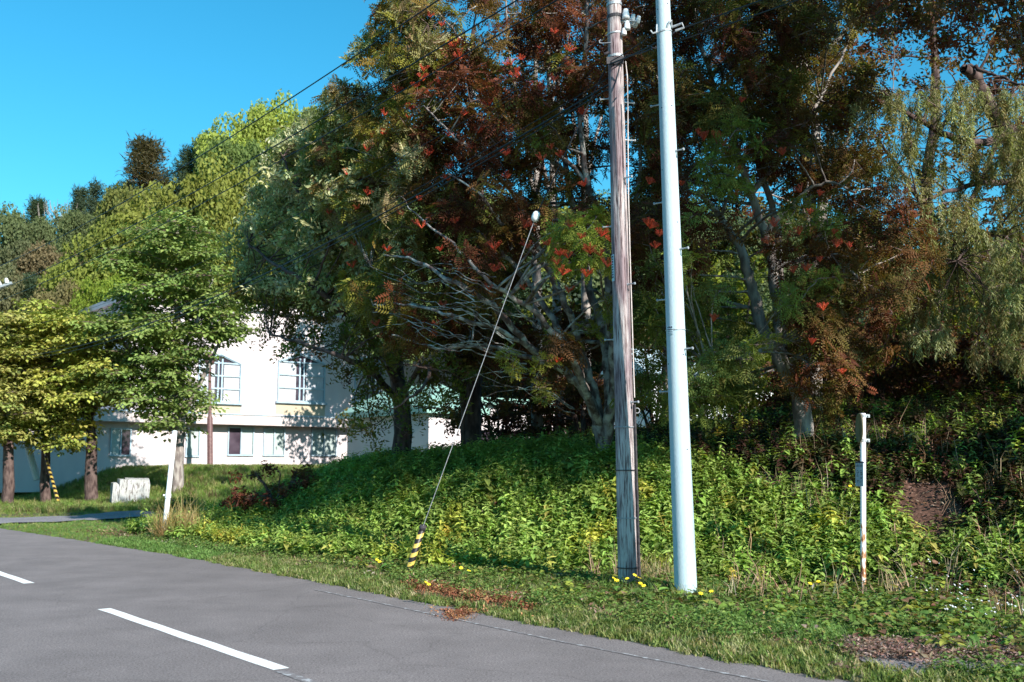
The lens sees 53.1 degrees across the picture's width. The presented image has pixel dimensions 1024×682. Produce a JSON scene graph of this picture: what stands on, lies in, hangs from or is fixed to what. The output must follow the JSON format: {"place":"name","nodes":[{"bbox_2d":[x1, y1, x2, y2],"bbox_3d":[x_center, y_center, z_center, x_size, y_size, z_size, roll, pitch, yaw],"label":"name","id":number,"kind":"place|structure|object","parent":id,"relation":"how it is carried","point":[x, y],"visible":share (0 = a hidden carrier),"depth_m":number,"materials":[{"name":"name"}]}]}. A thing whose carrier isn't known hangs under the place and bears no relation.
{"place":"outdoors","nodes":[
{"label":"outdoors","id":0,"kind":"place"},
{"bbox_2d":[0,508,210,523],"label":"side road","id":1,"kind":"structure","parent":0,"point":[117,514],"depth_m":33.47,"materials":[{"name":"asphalt"}]},
{"bbox_2d":[0,528,848,681],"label":"road","id":2,"kind":"structure","parent":0,"point":[56,625],"depth_m":10.73,"materials":[{"name":"asphalt"}]},
{"bbox_2d":[0,571,33,583],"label":"lane marking","id":3,"kind":"object","parent":2,"relation":"on","point":[21,580],"visible":1,"depth_m":16.18,"materials":[{"name":"paint"}]},
{"bbox_2d":[98,608,288,669],"bbox_3d":[-3.541,3.093,10.829,0.166,0.001,4.902,6,-9,-38],"label":"lane marking","id":4,"kind":"object","parent":2,"relation":"on","point":[235,653],"visible":1,"depth_m":10.33,"materials":[{"name":"paint"}]},
{"bbox_2d":[276,670,316,681],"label":"worn lane marking","id":5,"kind":"object","parent":2,"relation":"on","point":[294,676],"visible":1,"depth_m":8.60,"materials":[{"name":"paint"}]},
{"bbox_2d":[318,590,773,681],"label":"worn edge marking","id":6,"kind":"object","parent":2,"relation":"on","point":[566,642],"visible":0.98,"depth_m":10.21,"materials":[{"name":"paint"}]},
{"bbox_2d":[0,342,1023,681],"bbox_3d":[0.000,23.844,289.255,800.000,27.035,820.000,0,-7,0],"label":"ground","id":7,"kind":"structure","parent":0,"point":[930,510],"depth_m":15.86,"materials":[{"name":"soil"}]},
{"bbox_2d":[0,266,25,313],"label":"hillside tree","id":8,"kind":"object","parent":7,"relation":"on","point":[6,305],"visible":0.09,"depth_m":71.29,"materials":[{"name":"green plant"}]},
{"bbox_2d":[0,201,27,253],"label":"hillside tree","id":9,"kind":"object","parent":7,"relation":"on","point":[3,211],"visible":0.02,"depth_m":106.70,"materials":[{"name":"green plant"}]},
{"bbox_2d":[0,238,33,299],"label":"hillside tree","id":10,"kind":"object","parent":7,"relation":"on","point":[21,247],"visible":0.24,"depth_m":80.50,"materials":[{"name":"green plant"}]},
{"bbox_2d":[0,278,39,480],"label":"leaning utility pole","id":11,"kind":"object","parent":7,"relation":"on","point":[33,466],"visible":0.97,"depth_m":45.59,"materials":[{"name":"wood"}]},
{"bbox_2d":[15,271,41,311],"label":"fir tree","id":12,"kind":"object","parent":7,"relation":"on","point":[30,282],"visible":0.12,"depth_m":72.69,"materials":[{"name":"green plant"}]},
{"bbox_2d":[0,310,57,502],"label":"maple tree","id":13,"kind":"object","parent":7,"relation":"on","point":[8,438],"visible":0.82,"depth_m":42.26,"materials":[{"name":"green plant"}]},
{"bbox_2d":[0,210,57,262],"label":"hillside tree","id":14,"kind":"object","parent":7,"relation":"on","point":[13,228],"visible":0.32,"depth_m":92.65,"materials":[{"name":"green plant"}]},
{"bbox_2d":[22,194,50,223],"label":"pine tree","id":15,"kind":"object","parent":7,"relation":"on","point":[33,211],"visible":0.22,"depth_m":106.92,"materials":[{"name":"green plant"}]},
{"bbox_2d":[10,240,79,297],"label":"hillside tree","id":16,"kind":"object","parent":7,"relation":"on","point":[38,260],"visible":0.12,"depth_m":80.02,"materials":[{"name":"brown plant"}]},
{"bbox_2d":[23,199,77,241],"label":"bare tree","id":17,"kind":"object","parent":7,"relation":"on","point":[51,210],"visible":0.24,"depth_m":104.55,"materials":[{"name":"grey plant"}]},
{"bbox_2d":[44,456,58,500],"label":"guy guard","id":18,"kind":"object","parent":7,"relation":"on","point":[51,478],"visible":0.8,"depth_m":42.64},
{"bbox_2d":[0,298,106,501],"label":"maple tree","id":19,"kind":"object","parent":7,"relation":"on","point":[61,428],"visible":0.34,"depth_m":43.23,"materials":[{"name":"green plant"}]},
{"bbox_2d":[24,277,84,373],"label":"hillside tree","id":20,"kind":"object","parent":7,"relation":"on","point":[64,294],"visible":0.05,"depth_m":65.28,"materials":[{"name":"green plant"}]},
{"bbox_2d":[50,204,84,252],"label":"hillside tree","id":21,"kind":"object","parent":7,"relation":"on","point":[57,220],"visible":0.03,"depth_m":95.07,"materials":[{"name":"green plant"}]},
{"bbox_2d":[0,308,145,500],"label":"maple tree","id":22,"kind":"object","parent":7,"relation":"on","point":[85,363],"visible":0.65,"depth_m":42.67,"materials":[{"name":"green plant"}]},
{"bbox_2d":[50,207,102,254],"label":"hillside tree","id":23,"kind":"object","parent":7,"relation":"on","point":[73,220],"visible":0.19,"depth_m":88.16,"materials":[{"name":"green plant"}]},
{"bbox_2d":[65,183,93,216],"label":"fir tree","id":24,"kind":"object","parent":7,"relation":"on","point":[80,198],"visible":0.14,"depth_m":106.27,"materials":[{"name":"green plant"}]},
{"bbox_2d":[34,213,151,302],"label":"hillside tree","id":25,"kind":"object","parent":7,"relation":"on","point":[80,273],"visible":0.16,"depth_m":69.28,"materials":[{"name":"green plant"}]},
{"bbox_2d":[84,176,105,223],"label":"pine tree","id":26,"kind":"object","parent":7,"relation":"on","point":[95,192],"visible":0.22,"depth_m":108.16,"materials":[{"name":"green plant"}]},
{"bbox_2d":[59,270,140,366],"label":"hillside tree","id":27,"kind":"object","parent":7,"relation":"on","point":[89,296],"visible":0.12,"depth_m":61.51,"materials":[{"name":"green plant"}]},
{"bbox_2d":[80,180,179,264],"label":"hillside tree","id":28,"kind":"object","parent":7,"relation":"on","point":[114,199],"visible":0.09,"depth_m":78.68,"materials":[{"name":"green plant"}]},
{"bbox_2d":[110,478,149,504],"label":"weathered block","id":29,"kind":"structure","parent":7,"relation":"on","point":[125,489],"depth_m":41.13,"materials":[{"name":"white paint"}]},
{"bbox_2d":[114,129,174,203],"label":"pine tree","id":30,"kind":"object","parent":7,"relation":"on","point":[141,168],"visible":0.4,"depth_m":104.34,"materials":[{"name":"green plant"}]},
{"bbox_2d":[0,462,326,554],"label":"lawn grass","id":31,"kind":"structure","parent":7,"relation":"on","point":[72,499],"depth_m":42.34,"materials":[{"name":"plant"}]},
{"bbox_2d":[63,206,264,492],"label":"maple tree","id":32,"kind":"object","parent":7,"relation":"on","point":[170,365],"visible":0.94,"depth_m":42.68,"materials":[{"name":"green plant"}]},
{"bbox_2d":[103,171,234,299],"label":"hillside tree","id":33,"kind":"object","parent":7,"relation":"on","point":[187,184],"visible":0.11,"depth_m":71.50,"materials":[{"name":"green plant"}]},
{"bbox_2d":[163,430,176,524],"bbox_3d":[-8.013,3.385,23.864,0.180,2.599,0.137,5,-3,0],"label":"marker post","id":34,"kind":"object","parent":7,"relation":"on","point":[167,495],"visible":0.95,"depth_m":23.84,"materials":[{"name":"white paint"}]},
{"bbox_2d":[151,492,202,516],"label":"leafy shrub","id":35,"kind":"object","parent":7,"relation":"on","point":[173,503],"visible":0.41,"depth_m":33.44,"materials":[{"name":"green plant"}]},
{"bbox_2d":[140,489,217,538],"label":"grass tuft","id":36,"kind":"object","parent":7,"relation":"on","point":[161,529],"visible":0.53,"depth_m":23.78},
{"bbox_2d":[162,144,197,196],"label":"pine tree","id":37,"kind":"object","parent":7,"relation":"on","point":[186,158],"visible":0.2,"depth_m":106.32,"materials":[{"name":"green plant"}]},
{"bbox_2d":[178,130,216,202],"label":"hillside tree","id":38,"kind":"object","parent":7,"relation":"on","point":[194,156],"visible":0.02,"depth_m":105.68,"materials":[{"name":"green plant"}]},
{"bbox_2d":[205,353,215,464],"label":"lamp post","id":39,"kind":"object","parent":7,"relation":"on","point":[210,440],"visible":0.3,"depth_m":54.72,"materials":[{"name":"wood"}]},
{"bbox_2d":[157,148,274,303],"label":"hillside tree","id":40,"kind":"object","parent":7,"relation":"on","point":[227,206],"visible":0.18,"depth_m":71.52,"materials":[{"name":"green plant"}]},
{"bbox_2d":[0,295,451,492],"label":"school building","id":41,"kind":"structure","parent":7,"relation":"on","point":[279,411],"depth_m":59.56,"materials":[{"name":"paint"}]},
{"bbox_2d":[109,428,131,455],"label":"window","id":42,"kind":"structure","parent":41,"relation":"in","point":[120,438],"depth_m":54.58,"materials":[{"name":"white glass"}]},
{"bbox_2d":[185,428,200,456],"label":"window","id":43,"kind":"structure","parent":41,"relation":"in","point":[192,446],"depth_m":57.08,"materials":[{"name":"white glass"}]},
{"bbox_2d":[197,353,242,404],"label":"window","id":44,"kind":"structure","parent":41,"relation":"in","point":[228,381],"depth_m":58.64,"materials":[{"name":"white glass"}]},
{"bbox_2d":[227,427,254,455],"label":"window","id":45,"kind":"structure","parent":41,"relation":"in","point":[240,442],"depth_m":58.85,"materials":[{"name":"white glass"}]},
{"bbox_2d":[263,427,285,455],"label":"window","id":46,"kind":"structure","parent":41,"relation":"in","point":[273,438],"depth_m":60.15,"materials":[{"name":"white glass"}]},
{"bbox_2d":[275,353,326,404],"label":"window","id":47,"kind":"structure","parent":41,"relation":"in","point":[304,384],"depth_m":61.64,"materials":[{"name":"white glass"}]},
{"bbox_2d":[311,428,337,455],"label":"window","id":48,"kind":"structure","parent":41,"relation":"in","point":[328,447],"depth_m":62.20,"materials":[{"name":"white glass"}]},
{"bbox_2d":[352,356,389,402],"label":"window","id":49,"kind":"structure","parent":41,"relation":"in","point":[387,380],"depth_m":64.65,"materials":[{"name":"white glass"}]},
{"bbox_2d":[192,134,271,196],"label":"hillside tree","id":50,"kind":"object","parent":7,"relation":"on","point":[238,156],"visible":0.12,"depth_m":84.42,"materials":[{"name":"green plant"}]},
{"bbox_2d":[193,104,278,171],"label":"hillside tree","id":51,"kind":"object","parent":7,"relation":"on","point":[261,127],"visible":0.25,"depth_m":99.46,"materials":[{"name":"green plant"}]},
{"bbox_2d":[218,458,318,512],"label":"leafy shrub","id":52,"kind":"object","parent":7,"relation":"on","point":[245,499],"visible":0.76,"depth_m":24.38,"materials":[{"name":"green plant"}]},
{"bbox_2d":[242,88,300,153],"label":"hillside tree","id":53,"kind":"object","parent":7,"relation":"on","point":[278,111],"visible":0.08,"depth_m":103.08,"materials":[{"name":"green plant"}]},
{"bbox_2d":[249,125,329,239],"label":"hillside tree","id":54,"kind":"object","parent":7,"relation":"on","point":[278,134],"depth_m":84.70,"materials":[{"name":"green plant"}]},
{"bbox_2d":[264,105,317,154],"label":"hillside tree","id":55,"kind":"object","parent":7,"relation":"on","point":[289,119],"visible":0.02,"depth_m":102.56,"materials":[{"name":"green plant"}]},
{"bbox_2d":[289,105,366,161],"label":"hillside tree","id":56,"kind":"object","parent":7,"relation":"on","point":[306,113],"depth_m":98.94,"materials":[{"name":"green plant"}]},
{"bbox_2d":[215,103,487,457],"bbox_3d":[-4.281,-1.460,24.072,9.055,8.926,4.488,-5,-9,35],"label":"broadleaf tree","id":57,"kind":"object","parent":7,"relation":"on","point":[302,288],"visible":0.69,"depth_m":23.12,"materials":[{"name":"green plant"}]},
{"bbox_2d":[407,524,426,570],"bbox_3d":[-1.519,3.306,15.857,0.110,0.994,0.110,18,10,-3],"label":"guy guard","id":58,"kind":"object","parent":7,"relation":"on","point":[416,546],"visible":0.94,"depth_m":15.79,"materials":[{"name":"plastic"}]},
{"bbox_2d":[339,385,552,458],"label":"annex","id":59,"kind":"object","parent":7,"relation":"on","point":[433,432],"visible":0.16,"depth_m":50.36,"materials":[{"name":"paint"}]},
{"bbox_2d":[400,577,539,621],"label":"orange litter","id":60,"kind":"object","parent":7,"relation":"on","point":[452,613],"visible":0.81,"depth_m":13.06,"materials":[{"name":"plant"}]},
{"bbox_2d":[372,0,572,446],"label":"broadleaf tree","id":61,"kind":"object","parent":7,"relation":"on","point":[471,425],"visible":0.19,"depth_m":24.77,"materials":[{"name":"green plant"}]},
{"bbox_2d":[294,0,679,454],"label":"rowan tree","id":62,"kind":"object","parent":7,"relation":"on","point":[573,246],"visible":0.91,"depth_m":20.03,"materials":[{"name":"green plant"}]},
{"bbox_2d":[430,360,570,447],"bbox_3d":[-0.457,1.973,27.342,3.743,2.721,3.885,-4,-8,31],"label":"understorey shrub","id":63,"kind":"object","parent":7,"relation":"on","point":[504,412],"visible":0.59,"depth_m":26.64,"materials":[{"name":"green plant"}]},
{"bbox_2d":[0,523,1023,681],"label":"mown verge grass","id":64,"kind":"structure","parent":7,"relation":"on","point":[810,660],"depth_m":10.84,"materials":[{"name":"plant"}]},
{"bbox_2d":[2,151,1023,444],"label":"woodland","id":65,"kind":"object","parent":7,"relation":"on","point":[574,295],"visible":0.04,"depth_m":55.80,"materials":[{"name":"green plant"}]},
{"bbox_2d":[23,487,1021,658],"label":"verge grass","id":66,"kind":"structure","parent":7,"relation":"on","point":[843,629],"depth_m":11.69,"materials":[{"name":"plant"}]},
{"bbox_2d":[466,0,601,437],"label":"slender tree","id":67,"kind":"object","parent":7,"relation":"on","point":[536,276],"visible":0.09,"depth_m":27.35,"materials":[{"name":"grey plant"}]},
{"bbox_2d":[489,0,602,434],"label":"slender tree","id":68,"kind":"object","parent":7,"relation":"on","point":[557,309],"visible":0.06,"depth_m":28.96,"materials":[{"name":"grey plant"}]},
{"bbox_2d":[481,353,614,440],"bbox_3d":[1.090,1.556,29.038,4.347,4.030,4.467,0,-7,0],"label":"understorey shrub","id":69,"kind":"object","parent":7,"relation":"on","point":[601,377],"visible":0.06,"depth_m":28.46,"materials":[{"name":"green plant"}]},
{"bbox_2d":[76,395,1023,680],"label":"leaf litter","id":70,"kind":"object","parent":7,"relation":"on","point":[122,533],"visible":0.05,"depth_m":15.06,"materials":[{"name":"plant"}]},
{"bbox_2d":[120,372,1023,588],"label":"leafy undergrowth","id":71,"kind":"object","parent":7,"relation":"on","point":[994,418],"visible":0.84,"depth_m":17.70,"materials":[{"name":"green plant"}]},
{"bbox_2d":[507,337,644,436],"bbox_3d":[2.059,1.368,26.984,3.581,3.212,3.522,-7,-10,43],"label":"understorey shrub","id":72,"kind":"object","parent":7,"relation":"on","point":[576,400],"visible":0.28,"depth_m":26.50,"materials":[{"name":"green plant"}]},
{"bbox_2d":[522,0,632,431],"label":"slender tree","id":73,"kind":"object","parent":7,"relation":"on","point":[585,304],"visible":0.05,"depth_m":27.76,"materials":[{"name":"grey plant"}]},
{"bbox_2d":[132,495,1023,681],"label":"clover","id":74,"kind":"object","parent":7,"relation":"on","point":[709,626],"visible":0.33,"depth_m":11.49,"materials":[{"name":"green plant"}]},
{"bbox_2d":[190,491,1023,663],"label":"broadleaf weeds","id":75,"kind":"object","parent":7,"relation":"on","point":[942,598],"visible":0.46,"depth_m":12.49,"materials":[{"name":"green plant"}]},
{"bbox_2d":[599,0,640,583],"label":"wooden utility pole","id":76,"kind":"object","parent":7,"relation":"on","point":[628,539],"visible":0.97,"depth_m":14.16,"materials":[{"name":"brown wood"}]},
{"bbox_2d":[0,0,438,265],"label":"overhead cable","id":77,"kind":"object","parent":76,"relation":"attached to","point":[254,121],"visible":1,"depth_m":24.21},
{"bbox_2d":[0,0,517,289],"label":"overhead cable","id":78,"kind":"object","parent":76,"relation":"attached to","point":[302,129],"visible":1,"depth_m":22.02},
{"bbox_2d":[0,0,557,300],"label":"overhead cable","id":79,"kind":"object","parent":76,"relation":"attached to","point":[329,132],"visible":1,"depth_m":21.08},
{"bbox_2d":[8,88,608,359],"bbox_3d":[-10.723,-1.075,29.901,0.017,1.588,39.520,6,-9,-38],"label":"telephone cable","id":80,"kind":"object","parent":76,"relation":"attached to","point":[368,225],"visible":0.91,"depth_m":19.50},
{"bbox_2d":[12,84,608,356],"bbox_3d":[-10.723,-1.165,29.912,0.026,1.535,39.521,6,-9,-38],"label":"telephone cable","id":81,"kind":"object","parent":76,"relation":"attached to","point":[583,99],"visible":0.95,"depth_m":19.57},
{"bbox_2d":[16,78,607,352],"bbox_3d":[-10.724,-1.289,29.927,0.011,1.472,39.519,6,-9,-38],"label":"telephone cable","id":82,"kind":"object","parent":76,"relation":"attached to","point":[364,217],"visible":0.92,"depth_m":19.82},
{"bbox_2d":[4,27,622,330],"bbox_3d":[-10.724,-2.101,30.027,0.009,1.093,39.519,6,-9,-38],"label":"overhead cable","id":83,"kind":"object","parent":76,"relation":"attached to","point":[363,178],"visible":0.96,"depth_m":19.74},
{"bbox_2d":[423,65,606,525],"bbox_3d":[-0.093,-0.266,15.421,0.485,8.348,0.451,18,10,-3],"label":"guy wire","id":84,"kind":"object","parent":76,"relation":"attached to","point":[535,216],"visible":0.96,"depth_m":15.26,"materials":[{"name":"metal"}]},
{"bbox_2d":[590,570,662,592],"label":"grass tuft","id":85,"kind":"object","parent":7,"relation":"on","point":[640,586],"visible":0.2,"depth_m":13.38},
{"bbox_2d":[598,543,673,578],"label":"grass tuft","id":86,"kind":"object","parent":7,"relation":"on","point":[657,570],"visible":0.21,"depth_m":14.49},
{"bbox_2d":[579,327,729,431],"bbox_3d":[3.973,1.090,27.968,4.274,3.589,3.866,5,-8,-34],"label":"understorey shrub","id":87,"kind":"object","parent":7,"relation":"on","point":[646,408],"visible":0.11,"depth_m":27.88,"materials":[{"name":"green plant"}]},
{"bbox_2d":[592,1,724,422],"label":"slender tree","id":88,"kind":"object","parent":7,"relation":"on","point":[664,368],"visible":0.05,"depth_m":27.24,"materials":[{"name":"grey plant"}]},
{"bbox_2d":[650,0,696,596],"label":"concrete utility pole","id":89,"kind":"object","parent":7,"relation":"on","point":[684,558],"visible":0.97,"depth_m":13.11,"materials":[{"name":"concrete"}]},
{"bbox_2d":[684,0,762,27],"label":"telephone cable","id":90,"kind":"object","parent":89,"relation":"attached to","point":[723,13],"visible":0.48,"depth_m":13.01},
{"bbox_2d":[672,0,798,43],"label":"telephone cable","id":91,"kind":"object","parent":89,"relation":"attached to","point":[738,20],"visible":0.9,"depth_m":12.91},
{"bbox_2d":[626,574,725,605],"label":"grass tuft","id":92,"kind":"object","parent":7,"relation":"on","point":[707,594],"visible":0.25,"depth_m":12.60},
{"bbox_2d":[596,349,771,428],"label":"house","id":93,"kind":"structure","parent":7,"relation":"on","point":[639,418],"depth_m":46.92,"materials":[{"name":"white"}]},
{"bbox_2d":[652,239,805,419],"bbox_3d":[7.400,0.132,34.130,6.054,7.609,5.411,0,-7,0],"label":"leafy shrub","id":94,"kind":"object","parent":7,"relation":"on","point":[756,262],"visible":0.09,"depth_m":34.07,"materials":[{"name":"green plant"}]},
{"bbox_2d":[601,0,948,439],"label":"rowan tree","id":95,"kind":"object","parent":7,"relation":"on","point":[780,128],"visible":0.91,"depth_m":18.25,"materials":[{"name":"green plant"}]},
{"bbox_2d":[580,397,1023,617],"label":"dry stalks","id":96,"kind":"object","parent":7,"relation":"on","point":[836,583],"visible":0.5,"depth_m":13.91,"materials":[{"name":"plant"}]},
{"bbox_2d":[752,313,898,410],"bbox_3d":[8.341,0.641,27.204,4.495,3.252,4.558,0,-7,0],"label":"understorey shrub","id":97,"kind":"object","parent":7,"relation":"on","point":[779,382],"visible":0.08,"depth_m":26.46,"materials":[{"name":"green plant"}]},
{"bbox_2d":[706,0,955,413],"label":"tall tree","id":98,"kind":"object","parent":7,"relation":"on","point":[763,206],"visible":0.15,"depth_m":24.31,"materials":[{"name":"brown plant"}]},
{"bbox_2d":[778,305,934,407],"bbox_3d":[8.658,0.426,25.207,3.824,2.865,3.996,-6,-9,40],"label":"understorey shrub","id":99,"kind":"object","parent":7,"relation":"on","point":[869,335],"visible":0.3,"depth_m":24.45,"materials":[{"name":"green plant"}]},
{"bbox_2d":[855,413,869,587],"bbox_3d":[4.791,2.223,14.003,0.243,2.475,0.348,-6,-9,39],"label":"white marker post","id":100,"kind":"object","parent":7,"relation":"on","point":[862,440],"visible":1,"depth_m":14.01,"materials":[{"name":"metal"}]},
{"bbox_2d":[851,259,982,344],"bbox_3d":[12.334,0.277,32.051,4.101,5.830,4.632,4,-8,-30],"label":"leafy shrub","id":101,"kind":"object","parent":7,"relation":"on","point":[860,320],"visible":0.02,"depth_m":32.35,"materials":[{"name":"green plant"}]},
{"bbox_2d":[825,63,1023,388],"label":"willow tree","id":102,"kind":"object","parent":7,"relation":"on","point":[1008,134],"visible":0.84,"depth_m":19.83,"materials":[{"name":"green plant"}]},
{"bbox_2d":[834,0,1023,79],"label":"broadleaf tree","id":103,"kind":"object","parent":7,"relation":"on","point":[972,13],"visible":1,"depth_m":15.86,"materials":[{"name":"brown plant"}]},
{"bbox_2d":[839,0,1023,392],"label":"tall tree","id":104,"kind":"object","parent":7,"relation":"on","point":[935,69],"visible":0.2,"depth_m":26.18,"materials":[{"name":"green plant"}]},
{"bbox_2d":[852,279,1023,399],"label":"leafy shrub","id":105,"kind":"object","parent":7,"relation":"on","point":[926,388],"visible":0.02,"depth_m":26.36,"materials":[{"name":"green plant"}]},
{"bbox_2d":[871,319,1022,399],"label":"understorey shrub","id":106,"kind":"object","parent":7,"relation":"on","point":[957,378],"visible":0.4,"depth_m":23.39,"materials":[{"name":"green plant"}]},
{"bbox_2d":[924,306,1023,398],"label":"understorey shrub","id":107,"kind":"object","parent":7,"relation":"on","point":[1003,377],"visible":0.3,"depth_m":22.93,"materials":[{"name":"green plant"}]},
{"bbox_2d":[0,0,1023,249],"label":"sky","id":108,"kind":"structure","parent":0,"point":[77,76],"materials":[{"name":"blue"}]},
{"bbox_2d":[858,653,1023,676],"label":"pavement","id":109,"kind":"structure","parent":0,"point":[905,663],"depth_m":8.88,"materials":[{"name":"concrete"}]},
{"bbox_2d":[822,632,1023,670],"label":"dry litter","id":110,"kind":"object","parent":109,"relation":"on","point":[895,647],"visible":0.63,"depth_m":9.14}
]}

